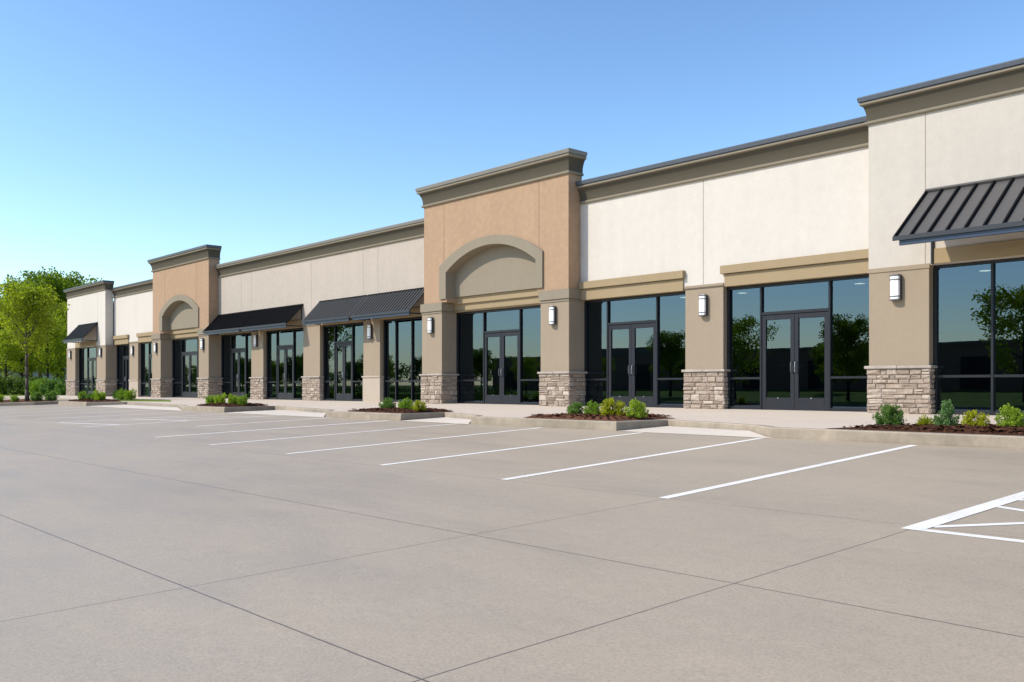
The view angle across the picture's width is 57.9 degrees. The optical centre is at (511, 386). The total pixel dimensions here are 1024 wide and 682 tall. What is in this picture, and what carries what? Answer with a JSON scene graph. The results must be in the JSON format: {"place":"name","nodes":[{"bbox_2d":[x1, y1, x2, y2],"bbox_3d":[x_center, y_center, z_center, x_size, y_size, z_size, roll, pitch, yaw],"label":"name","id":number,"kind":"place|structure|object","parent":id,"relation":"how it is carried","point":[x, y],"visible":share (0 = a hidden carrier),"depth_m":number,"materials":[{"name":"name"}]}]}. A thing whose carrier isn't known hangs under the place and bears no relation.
{"place":"outdoors","nodes":[
{"label":"outdoors","id":0,"kind":"place"},
{"bbox_2d":[113,399,170,401],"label":"lawn","id":1,"kind":"structure","parent":0,"point":[144,400],"depth_m":43.81,"materials":[{"name":"green plant"}]},
{"bbox_2d":[111,390,120,398],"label":"shrub","id":2,"kind":"object","parent":1,"relation":"on","point":[114,394],"visible":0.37,"depth_m":46.18,"materials":[{"name":"green plant"}]},
{"bbox_2d":[115,388,128,399],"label":"shrub","id":3,"kind":"object","parent":1,"relation":"on","point":[118,395],"visible":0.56,"depth_m":45.51,"materials":[{"name":"green plant"}]},
{"bbox_2d":[123,389,136,399],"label":"shrub","id":4,"kind":"object","parent":1,"relation":"on","point":[128,395],"visible":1,"depth_m":44.70,"materials":[{"name":"green plant"}]},
{"bbox_2d":[0,399,1023,681],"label":"parking lot","id":5,"kind":"structure","parent":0,"point":[134,549],"depth_m":6.45,"materials":[{"name":"concrete"}]},
{"bbox_2d":[0,399,66,405],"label":"kerb island","id":6,"kind":"structure","parent":5,"relation":"on","point":[28,403],"depth_m":44.68,"materials":[{"name":"concrete"}]},
{"bbox_2d":[0,399,59,402],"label":"planting bed","id":7,"kind":"object","parent":6,"relation":"on","point":[9,401],"visible":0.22,"depth_m":46.00,"materials":[{"name":"brown soil"}]},
{"bbox_2d":[10,394,19,401],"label":"shrub","id":8,"kind":"object","parent":7,"relation":"on","point":[14,398],"visible":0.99,"depth_m":45.72,"materials":[{"name":"green plant"}]},
{"bbox_2d":[0,278,69,400],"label":"tree","id":9,"kind":"object","parent":7,"relation":"on","point":[35,305],"visible":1,"depth_m":46.35,"materials":[{"name":"green plant"}]},
{"bbox_2d":[29,392,43,400],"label":"shrub","id":10,"kind":"object","parent":7,"relation":"on","point":[36,396],"visible":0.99,"depth_m":46.12,"materials":[{"name":"green plant"}]},
{"bbox_2d":[43,390,57,400],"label":"shrub","id":11,"kind":"object","parent":7,"relation":"on","point":[51,395],"visible":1,"depth_m":45.98,"materials":[{"name":"green plant"}]},
{"bbox_2d":[0,407,1023,542],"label":"parking markings","id":12,"kind":"object","parent":5,"relation":"on","point":[936,522],"visible":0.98,"depth_m":10.33,"materials":[{"name":"paint"}]},
{"bbox_2d":[4,397,1023,449],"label":"kerb","id":13,"kind":"structure","parent":5,"relation":"on","point":[961,440],"depth_m":18.11,"materials":[{"name":"concrete"}]},
{"bbox_2d":[0,0,1023,300],"label":"sky","id":14,"kind":"structure","parent":0,"point":[133,133],"materials":[{"name":"blue"}]},
{"bbox_2d":[4,395,1022,436],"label":"pavement","id":15,"kind":"structure","parent":0,"point":[794,419],"depth_m":23.01,"materials":[{"name":"concrete"}]},
{"bbox_2d":[69,399,121,401],"bbox_3d":[-19.352,0.608,43.227,1.660,0.129,3.850,0,0,-42],"label":"planting bed","id":16,"kind":"object","parent":15,"relation":"on","point":[93,400],"visible":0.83,"depth_m":42.20,"materials":[{"name":"brown soil"}]},
{"bbox_2d":[78,391,88,398],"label":"shrub","id":17,"kind":"object","parent":16,"relation":"on","point":[82,395],"visible":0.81,"depth_m":44.11,"materials":[{"name":"green plant"}]},
{"bbox_2d":[93,390,106,399],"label":"shrub","id":18,"kind":"object","parent":16,"relation":"on","point":[101,395],"visible":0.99,"depth_m":42.44,"materials":[{"name":"green plant"}]},
{"bbox_2d":[196,403,267,406],"bbox_3d":[-9.881,0.607,32.781,1.666,0.130,2.750,0,0,-42],"label":"planting bed","id":19,"kind":"object","parent":15,"relation":"on","point":[229,404],"visible":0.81,"depth_m":32.16,"materials":[{"name":"brown soil"}]},
{"bbox_2d":[204,394,213,402],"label":"shrub","id":20,"kind":"object","parent":19,"relation":"on","point":[209,399],"visible":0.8,"depth_m":33.62,"materials":[{"name":"green plant"}]},
{"bbox_2d":[213,393,226,402],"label":"shrub","id":21,"kind":"object","parent":19,"relation":"on","point":[220,399],"visible":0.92,"depth_m":33.27,"materials":[{"name":"green plant"}]},
{"bbox_2d":[227,393,237,403],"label":"shrub","id":22,"kind":"object","parent":19,"relation":"on","point":[232,399],"visible":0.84,"depth_m":32.24,"materials":[{"name":"green plant"}]},
{"bbox_2d":[236,394,247,404],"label":"shrub","id":23,"kind":"object","parent":19,"relation":"on","point":[242,399],"visible":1,"depth_m":31.90,"materials":[{"name":"green plant"}]},
{"bbox_2d":[351,407,453,412],"bbox_3d":[-3.090,0.607,25.284,1.660,0.130,2.780,0,0,-42],"label":"planting bed","id":24,"kind":"object","parent":15,"relation":"on","point":[393,410],"visible":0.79,"depth_m":24.61,"materials":[{"name":"brown soil"}]},
{"bbox_2d":[379,397,395,407],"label":"shrub","id":25,"kind":"object","parent":24,"relation":"on","point":[389,403],"visible":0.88,"depth_m":25.29,"materials":[{"name":"green plant"}]},
{"bbox_2d":[399,398,413,408],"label":"shrub","id":26,"kind":"object","parent":24,"relation":"on","point":[406,403],"visible":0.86,"depth_m":24.66,"materials":[{"name":"green plant"}]},
{"bbox_2d":[412,400,426,410],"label":"shrub","id":27,"kind":"object","parent":24,"relation":"on","point":[416,406],"visible":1,"depth_m":24.25,"materials":[{"name":"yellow plant"}]},
{"bbox_2d":[63,57,1023,415],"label":"retail building","id":28,"kind":"structure","parent":15,"relation":"on","point":[787,253],"depth_m":27.58,"materials":[{"name":"paint"}]},
{"bbox_2d":[62,322,97,342],"bbox_3d":[-29.526,-3.705,63.245,1.080,1.320,4.060,0,0,-42],"label":"awning","id":29,"kind":"object","parent":28,"relation":"attached to","point":[78,333],"visible":1,"depth_m":63.06,"materials":[{"name":"black metal"}]},
{"bbox_2d":[79,346,96,393],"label":"window","id":30,"kind":"structure","parent":28,"relation":"in","point":[85,353],"depth_m":64.90,"materials":[{"name":"glass"}]},
{"bbox_2d":[88,359,91,393],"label":"door","id":31,"kind":"structure","parent":28,"relation":"in","point":[89,360],"depth_m":64.14,"materials":[{"name":"glass"}]},
{"bbox_2d":[91,359,95,392],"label":"door","id":32,"kind":"structure","parent":28,"relation":"in","point":[93,377],"depth_m":63.63,"materials":[{"name":"glass"}]},
{"bbox_2d":[117,344,128,389],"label":"window","id":33,"kind":"structure","parent":28,"relation":"in","point":[122,350],"depth_m":61.13,"materials":[{"name":"glass"}]},
{"bbox_2d":[123,357,125,391],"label":"door","id":34,"kind":"structure","parent":28,"relation":"in","point":[124,359],"depth_m":60.57,"materials":[{"name":"metal"}]},
{"bbox_2d":[126,357,128,390],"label":"door","id":35,"kind":"structure","parent":28,"relation":"in","point":[127,358],"depth_m":60.15,"materials":[{"name":"glass"}]},
{"bbox_2d":[141,342,151,396],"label":"window","id":36,"kind":"structure","parent":28,"relation":"in","point":[146,348],"depth_m":57.90,"materials":[{"name":"glass"}]},
{"bbox_2d":[149,356,151,396],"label":"door","id":37,"kind":"structure","parent":28,"relation":"in","point":[150,357],"depth_m":57.26,"materials":[{"name":"metal"}]},
{"bbox_2d":[154,343,156,352],"bbox_3d":[-21.016,-2.310,54.506,0.167,0.602,0.260,0,0,-42],"label":"wall lamp","id":38,"kind":"object","parent":28,"relation":"attached to","point":[155,347],"visible":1,"depth_m":54.43,"materials":[{"name":"metal"}]},
{"bbox_2d":[172,337,198,397],"bbox_3d":[-18.222,-1.080,52.665,0.129,3.400,5.280,0,0,-42],"label":"window","id":39,"kind":"structure","parent":28,"relation":"in","point":[189,345],"depth_m":53.92,"materials":[{"name":"glass"}]},
{"bbox_2d":[182,353,189,397],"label":"door","id":40,"kind":"structure","parent":28,"relation":"in","point":[185,357],"depth_m":53.21,"materials":[{"name":"glass"}]},
{"bbox_2d":[188,353,196,397],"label":"door","id":41,"kind":"structure","parent":28,"relation":"in","point":[193,356],"depth_m":52.48,"materials":[{"name":"glass"}]},
{"bbox_2d":[200,338,203,349],"bbox_3d":[-16.651,-2.310,49.690,0.167,0.602,0.260,0,0,-42],"label":"wall lamp","id":42,"kind":"object","parent":28,"relation":"attached to","point":[201,343],"visible":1,"depth_m":49.61,"materials":[{"name":"metal"}]},
{"bbox_2d":[202,310,254,334],"bbox_3d":[-14.618,-3.308,47.727,0.929,1.126,4.280,0,0,-42],"label":"awning","id":43,"kind":"object","parent":28,"relation":"attached to","point":[226,323],"visible":0.99,"depth_m":47.61,"materials":[{"name":"black metal"}]},
{"bbox_2d":[232,350,238,396],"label":"door","id":44,"kind":"structure","parent":28,"relation":"in","point":[235,353],"depth_m":48.61,"materials":[{"name":"glass"}]},
{"bbox_2d":[221,333,250,398],"bbox_3d":[-14.323,-1.080,48.392,0.129,3.400,3.810,0,0,-42],"label":"window","id":45,"kind":"structure","parent":28,"relation":"in","point":[242,341],"depth_m":48.88,"materials":[{"name":"glass"}]},
{"bbox_2d":[237,350,244,395],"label":"door","id":46,"kind":"structure","parent":28,"relation":"in","point":[241,374],"depth_m":48.02,"materials":[{"name":"glass"}]},
{"bbox_2d":[253,335,257,346],"bbox_3d":[-12.852,-2.310,46.317,0.167,0.602,0.260,0,0,-42],"label":"wall lamp","id":47,"kind":"object","parent":28,"relation":"attached to","point":[255,340],"visible":1,"depth_m":46.25,"materials":[{"name":"glass"}]},
{"bbox_2d":[239,304,302,331],"bbox_3d":[-11.579,-3.308,44.374,0.929,1.126,4.690,0,0,-42],"label":"awning","id":48,"kind":"object","parent":28,"relation":"attached to","point":[271,318],"visible":1,"depth_m":44.17,"materials":[{"name":"black metal"}]},
{"bbox_2d":[277,347,284,399],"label":"door","id":49,"kind":"structure","parent":28,"relation":"in","point":[280,350],"depth_m":44.93,"materials":[{"name":"glass"}]},
{"bbox_2d":[266,328,302,399],"bbox_3d":[-10.844,-1.080,44.554,0.129,3.400,3.890,0,0,-42],"label":"window","id":50,"kind":"structure","parent":28,"relation":"in","point":[293,337],"depth_m":44.75,"materials":[{"name":"glass"}]},
{"bbox_2d":[284,346,292,399],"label":"door","id":51,"kind":"structure","parent":28,"relation":"in","point":[288,375],"depth_m":44.34,"materials":[{"name":"glass"}]},
{"bbox_2d":[302,295,366,324],"bbox_3d":[-7.728,-3.321,40.124,0.929,1.132,3.880,0,0,-42],"label":"awning","id":52,"kind":"object","parent":28,"relation":"attached to","point":[334,310],"visible":0.97,"depth_m":39.96,"materials":[{"name":"black metal"}]},
{"bbox_2d":[335,343,343,400],"bbox_3d":[-7.648,-0.661,40.942,0.164,2.538,0.688,0,0,-42],"label":"door","id":53,"kind":"structure","parent":28,"relation":"in","point":[339,348],"depth_m":41.01,"materials":[{"name":"glass"}]},
{"bbox_2d":[323,322,362,400],"bbox_3d":[-7.332,-1.080,40.679,0.129,3.400,3.510,0,0,-42],"label":"window","id":54,"kind":"structure","parent":28,"relation":"in","point":[352,333],"depth_m":40.80,"materials":[{"name":"glass"}]},
{"bbox_2d":[342,343,351,400],"bbox_3d":[-7.181,-0.661,40.427,0.164,2.538,0.688,0,0,-42],"label":"door","id":55,"kind":"structure","parent":28,"relation":"in","point":[347,346],"depth_m":40.46,"materials":[{"name":"glass"}]},
{"bbox_2d":[367,324,372,338],"bbox_3d":[-5.969,-2.310,38.722,0.167,0.602,0.260,0,0,-42],"label":"wall lamp","id":56,"kind":"object","parent":28,"relation":"attached to","point":[369,331],"visible":1,"depth_m":38.64,"materials":[{"name":"metal"}]},
{"bbox_2d":[350,287,423,320],"bbox_3d":[-4.971,-3.321,37.083,0.929,1.132,4.170,0,0,-42],"label":"awning","id":57,"kind":"object","parent":28,"relation":"attached to","point":[389,304],"visible":0.89,"depth_m":36.92,"materials":[{"name":"black metal"}]},
{"bbox_2d":[384,316,421,401],"bbox_3d":[-4.078,-1.080,37.089,0.129,3.400,3.600,0,0,-42],"label":"window","id":58,"kind":"structure","parent":28,"relation":"in","point":[402,336],"depth_m":37.44,"materials":[{"name":"glass"}]},
{"bbox_2d":[427,317,433,333],"bbox_3d":[-3.072,-2.310,34.708,0.167,0.602,0.260,0,0,-42],"label":"wall lamp","id":59,"kind":"object","parent":28,"relation":"attached to","point":[430,320],"visible":1,"depth_m":34.63,"materials":[{"name":"metal"}]},
{"bbox_2d":[485,333,501,403],"bbox_3d":[-0.697,-0.661,33.243,0.164,2.538,0.933,0,0,-42],"label":"door","id":60,"kind":"structure","parent":28,"relation":"in","point":[493,341],"depth_m":33.28,"materials":[{"name":"glass"}]},
{"bbox_2d":[456,305,540,404],"bbox_3d":[-0.275,-1.080,32.863,0.129,3.400,5.270,0,0,-42],"label":"window","id":61,"kind":"structure","parent":28,"relation":"in","point":[471,327],"depth_m":33.38,"materials":[{"name":"glass"}]},
{"bbox_2d":[501,332,518,403],"bbox_3d":[-0.066,-0.661,32.547,0.164,2.538,0.933,0,0,-42],"label":"door","id":62,"kind":"structure","parent":28,"relation":"in","point":[510,340],"depth_m":32.61,"materials":[{"name":"glass"}]},
{"bbox_2d":[549,306,555,324],"bbox_3d":[1.293,-2.310,29.891,0.167,0.602,0.260,0,0,-42],"label":"wall lamp","id":63,"kind":"object","parent":28,"relation":"attached to","point":[552,315],"visible":1,"depth_m":29.81,"materials":[{"name":"metal"}]},
{"bbox_2d":[608,324,631,406],"bbox_3d":[3.347,-0.661,28.811,0.164,2.538,0.953,0,0,-42],"label":"door","id":64,"kind":"structure","parent":28,"relation":"in","point":[619,336],"depth_m":28.85,"materials":[{"name":"glass"}]},
{"bbox_2d":[584,292,684,407],"bbox_3d":[3.769,-1.080,28.431,0.129,3.400,4.130,0,0,-42],"label":"window","id":65,"kind":"structure","parent":28,"relation":"in","point":[667,310],"depth_m":28.04,"materials":[{"name":"glass"}]},
{"bbox_2d":[631,323,655,406],"bbox_3d":[3.991,-0.661,28.100,0.164,2.538,0.953,0,0,-42],"label":"door","id":66,"kind":"structure","parent":28,"relation":"in","point":[643,367],"depth_m":28.13,"materials":[{"name":"glass"}]},
{"bbox_2d":[698,294,707,315],"bbox_3d":[5.394,-2.310,26.186,0.167,0.602,0.260,0,0,-42],"label":"wall lamp","id":67,"kind":"object","parent":28,"relation":"attached to","point":[703,304],"visible":1,"depth_m":26.11,"materials":[{"name":"metal"}]},
{"bbox_2d":[762,314,794,409],"bbox_3d":[7.086,-0.661,24.685,0.164,2.538,0.969,0,0,-42],"label":"door","id":68,"kind":"structure","parent":28,"relation":"in","point":[778,331],"depth_m":24.72,"materials":[{"name":"glass"}]},
{"bbox_2d":[727,274,868,411],"bbox_3d":[7.570,-1.080,24.237,0.129,3.400,4.510,0,0,-42],"label":"window","id":69,"kind":"structure","parent":28,"relation":"in","point":[845,299],"depth_m":23.96,"materials":[{"name":"glass"}]},
{"bbox_2d":[794,311,827,410],"bbox_3d":[7.740,-0.661,23.963,0.164,2.538,0.969,0,0,-42],"label":"door","id":70,"kind":"structure","parent":28,"relation":"in","point":[811,329],"depth_m":24.00,"materials":[{"name":"glass"}]},
{"bbox_2d":[889,274,901,300],"bbox_3d":[8.902,-2.310,21.496,0.167,0.602,0.260,0,0,-42],"label":"wall lamp","id":71,"kind":"object","parent":28,"relation":"attached to","point":[895,287],"visible":1,"depth_m":21.43,"materials":[{"name":"metal"}]},
{"bbox_2d":[892,174,1023,263],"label":"awning","id":72,"kind":"object","parent":28,"relation":"attached to","point":[993,206],"visible":1,"depth_m":19.51,"materials":[{"name":"grey metal"}]},
{"bbox_2d":[933,257,1023,415],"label":"window","id":73,"kind":"structure","parent":28,"relation":"in","point":[978,306],"depth_m":20.43,"materials":[{"name":"glass"}]},
{"bbox_2d":[522,412,670,420],"bbox_3d":[2.024,0.606,20.088,2.260,0.132,2.850,0,0,-42],"label":"planting bed","id":74,"kind":"object","parent":15,"relation":"on","point":[597,416],"visible":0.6,"depth_m":19.31,"materials":[{"name":"brown soil"}]},
{"bbox_2d":[566,402,584,413],"bbox_3d":[1.351,0.470,20.116,0.404,0.328,0.467,0,0,40],"label":"shrub","id":75,"kind":"object","parent":74,"relation":"on","point":[574,408],"visible":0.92,"depth_m":20.05,"materials":[{"name":"green plant"}]},
{"bbox_2d":[583,400,601,413],"bbox_3d":[1.734,0.452,19.754,0.433,0.363,0.369,0,0,38],"label":"shrub","id":76,"kind":"object","parent":74,"relation":"on","point":[593,408],"visible":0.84,"depth_m":19.70,"materials":[{"name":"green plant"}]},
{"bbox_2d":[599,397,625,415],"bbox_3d":[2.119,0.423,19.324,0.586,0.425,0.493,0,0,8],"label":"shrub","id":77,"kind":"object","parent":74,"relation":"on","point":[608,405],"visible":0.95,"depth_m":19.23,"materials":[{"name":"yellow plant"}]},
{"bbox_2d":[624,398,648,417],"bbox_3d":[2.532,0.423,18.881,0.502,0.422,0.470,0,0,-29],"label":"shrub","id":78,"kind":"object","parent":74,"relation":"on","point":[638,410],"visible":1,"depth_m":18.77,"materials":[{"name":"green plant"}]},
{"bbox_2d":[828,423,1023,435],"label":"planting bed","id":79,"kind":"object","parent":15,"relation":"on","point":[996,429],"visible":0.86,"depth_m":13.77,"materials":[{"name":"brown soil"}]},
{"bbox_2d":[872,403,907,424],"bbox_3d":[6.125,0.445,15.014,0.463,0.377,0.537,0,0,-29],"label":"shrub","id":80,"kind":"object","parent":79,"relation":"on","point":[890,415],"visible":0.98,"depth_m":14.92,"materials":[{"name":"green plant"}]},
{"bbox_2d":[915,414,933,424],"bbox_3d":[6.587,0.527,14.726,0.328,0.203,0.344,0,0,-31],"label":"shrub","id":81,"kind":"object","parent":79,"relation":"on","point":[925,420],"visible":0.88,"depth_m":14.70,"materials":[{"name":"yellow plant"}]},
{"bbox_2d":[929,399,959,424],"bbox_3d":[6.750,0.409,14.357,0.426,0.449,0.388,0,0,3],"label":"shrub","id":82,"kind":"object","parent":79,"relation":"on","point":[947,410],"visible":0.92,"depth_m":14.29,"materials":[{"name":"green plant"}]},
{"bbox_2d":[960,410,990,425],"bbox_3d":[7.041,0.484,14.040,0.409,0.296,0.344,0,0,40],"label":"shrub","id":83,"kind":"object","parent":79,"relation":"on","point":[980,420],"visible":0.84,"depth_m":14.00,"materials":[{"name":"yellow plant"}]},
{"bbox_2d":[994,403,1023,426],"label":"shrub","id":84,"kind":"object","parent":79,"relation":"on","point":[1012,416],"visible":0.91,"depth_m":13.63,"materials":[{"name":"green plant"}]},
{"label":"lawn","id":85,"kind":"structure","parent":0,"visible":0},
{"bbox_2d":[0,313,19,372],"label":"tree","id":86,"kind":"object","parent":85,"relation":"on","point":[10,349],"visible":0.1,"depth_m":91.49,"materials":[{"name":"green plant"}]},
{"bbox_2d":[0,327,46,394],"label":"tree","id":87,"kind":"object","parent":85,"relation":"on","point":[5,346],"visible":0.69,"depth_m":83.93,"materials":[{"name":"green plant"}]},
{"bbox_2d":[0,376,48,394],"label":"hedge","id":88,"kind":"object","parent":85,"relation":"on","point":[8,385],"visible":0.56,"depth_m":79.50,"materials":[{"name":"green plant"}]},
{"bbox_2d":[0,298,57,393],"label":"tree","id":89,"kind":"object","parent":85,"relation":"on","point":[30,368],"visible":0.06,"depth_m":92.87,"materials":[{"name":"green plant"}]},
{"bbox_2d":[0,274,61,378],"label":"tree","id":90,"kind":"object","parent":85,"relation":"on","point":[15,278],"visible":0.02,"depth_m":99.90,"materials":[{"name":"green plant"}]},
{"bbox_2d":[1,313,66,378],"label":"tree","id":91,"kind":"object","parent":85,"relation":"on","point":[45,357],"visible":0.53,"depth_m":83.65,"materials":[{"name":"green plant"}]},
{"bbox_2d":[1,367,66,382],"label":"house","id":92,"kind":"structure","parent":85,"relation":"on","point":[36,374],"depth_m":121.51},
{"bbox_2d":[29,377,47,394],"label":"bush","id":93,"kind":"object","parent":85,"relation":"on","point":[33,387],"visible":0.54,"depth_m":77.46,"materials":[{"name":"green plant"}]},
{"bbox_2d":[37,379,58,394],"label":"bush","id":94,"kind":"object","parent":85,"relation":"on","point":[49,385],"visible":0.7,"depth_m":76.67,"materials":[{"name":"green plant"}]},
{"bbox_2d":[31,303,66,381],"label":"tree","id":95,"kind":"object","parent":85,"relation":"on","point":[52,369],"visible":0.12,"depth_m":86.86,"materials":[{"name":"green plant"}]},
{"bbox_2d":[49,378,63,389],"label":"bush","id":96,"kind":"object","parent":85,"relation":"on","point":[59,380],"visible":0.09,"depth_m":79.14,"materials":[{"name":"green plant"}]},
{"bbox_2d":[53,383,65,394],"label":"bush","id":97,"kind":"object","parent":85,"relation":"on","point":[61,388],"visible":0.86,"depth_m":75.63,"materials":[{"name":"green plant"}]},
{"bbox_2d":[18,266,101,378],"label":"tree","id":98,"kind":"object","parent":85,"relation":"on","point":[58,282],"visible":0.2,"depth_m":94.59,"materials":[{"name":"green plant"}]}
]}

